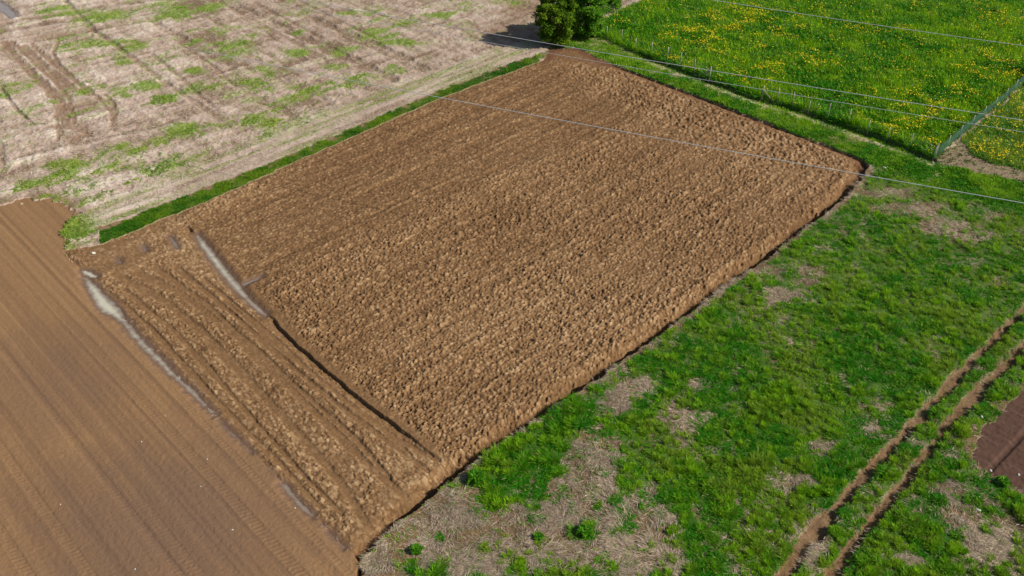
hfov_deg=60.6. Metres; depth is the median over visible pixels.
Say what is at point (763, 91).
wire fence
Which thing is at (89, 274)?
puddle water
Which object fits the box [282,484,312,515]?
puddle water
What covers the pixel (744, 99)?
verge ground
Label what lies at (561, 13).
tree
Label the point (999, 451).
seedbed ground
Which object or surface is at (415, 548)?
weed
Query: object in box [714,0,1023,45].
overhead cable
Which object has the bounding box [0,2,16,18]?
puddle water
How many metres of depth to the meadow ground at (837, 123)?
85.85 m
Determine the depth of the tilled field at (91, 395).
44.20 m
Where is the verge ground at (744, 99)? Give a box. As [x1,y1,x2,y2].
[536,37,1023,206]
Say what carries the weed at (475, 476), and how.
on the pasture ground at (818, 528)
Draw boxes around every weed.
[409,543,423,554]
[466,468,486,485]
[533,530,543,540]
[576,523,592,538]
[996,475,1011,486]
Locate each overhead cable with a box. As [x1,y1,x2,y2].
[189,48,1022,202]
[278,4,1020,131]
[300,0,1023,120]
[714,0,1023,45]
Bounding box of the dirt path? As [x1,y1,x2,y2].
[935,140,1023,181]
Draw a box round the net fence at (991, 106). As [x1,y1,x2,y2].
[933,75,1023,160]
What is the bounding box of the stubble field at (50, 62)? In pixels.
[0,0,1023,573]
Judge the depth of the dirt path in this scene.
67.87 m
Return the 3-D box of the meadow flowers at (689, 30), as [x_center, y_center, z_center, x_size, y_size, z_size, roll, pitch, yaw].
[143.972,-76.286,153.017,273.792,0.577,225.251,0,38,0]
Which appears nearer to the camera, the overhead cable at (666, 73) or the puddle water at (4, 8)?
the overhead cable at (666, 73)
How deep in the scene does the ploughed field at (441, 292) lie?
57.48 m
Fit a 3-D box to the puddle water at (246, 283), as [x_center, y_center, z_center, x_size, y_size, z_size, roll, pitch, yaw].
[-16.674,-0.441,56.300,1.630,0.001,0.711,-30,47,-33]
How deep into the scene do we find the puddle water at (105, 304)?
53.12 m
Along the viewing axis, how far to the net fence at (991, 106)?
73.09 m
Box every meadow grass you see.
[961,83,1023,169]
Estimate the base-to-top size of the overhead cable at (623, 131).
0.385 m
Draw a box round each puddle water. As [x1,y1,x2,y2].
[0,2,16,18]
[81,271,96,277]
[83,278,216,416]
[196,235,266,315]
[243,278,259,285]
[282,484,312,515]
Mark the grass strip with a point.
(136, 223)
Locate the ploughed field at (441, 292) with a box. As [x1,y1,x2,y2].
[65,48,868,575]
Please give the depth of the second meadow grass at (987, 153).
71.11 m
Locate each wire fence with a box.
[603,26,711,82]
[760,85,937,161]
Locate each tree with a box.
[531,0,577,46]
[554,0,609,39]
[606,0,622,12]
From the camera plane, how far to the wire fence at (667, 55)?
82.12 m
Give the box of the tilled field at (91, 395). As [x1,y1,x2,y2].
[0,198,369,575]
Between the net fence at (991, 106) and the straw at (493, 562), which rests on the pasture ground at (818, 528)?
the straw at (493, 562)
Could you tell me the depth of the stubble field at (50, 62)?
80.53 m
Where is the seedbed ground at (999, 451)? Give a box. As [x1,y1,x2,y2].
[973,389,1023,490]
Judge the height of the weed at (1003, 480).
0.473 m
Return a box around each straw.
[357,164,1023,575]
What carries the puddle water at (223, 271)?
on the ploughed field at (441, 292)
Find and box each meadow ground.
[584,0,1023,161]
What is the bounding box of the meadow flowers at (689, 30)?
[605,0,1023,162]
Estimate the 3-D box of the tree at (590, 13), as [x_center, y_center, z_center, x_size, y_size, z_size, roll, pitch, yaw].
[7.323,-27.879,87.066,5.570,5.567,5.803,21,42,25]
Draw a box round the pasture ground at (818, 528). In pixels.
[366,166,1023,575]
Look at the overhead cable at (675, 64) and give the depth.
60.93 m
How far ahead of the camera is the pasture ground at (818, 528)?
47.12 m
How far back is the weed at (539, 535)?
40.35 m
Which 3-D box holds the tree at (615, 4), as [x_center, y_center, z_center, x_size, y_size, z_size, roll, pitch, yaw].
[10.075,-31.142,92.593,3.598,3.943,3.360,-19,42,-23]
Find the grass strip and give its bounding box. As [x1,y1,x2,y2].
[99,54,539,242]

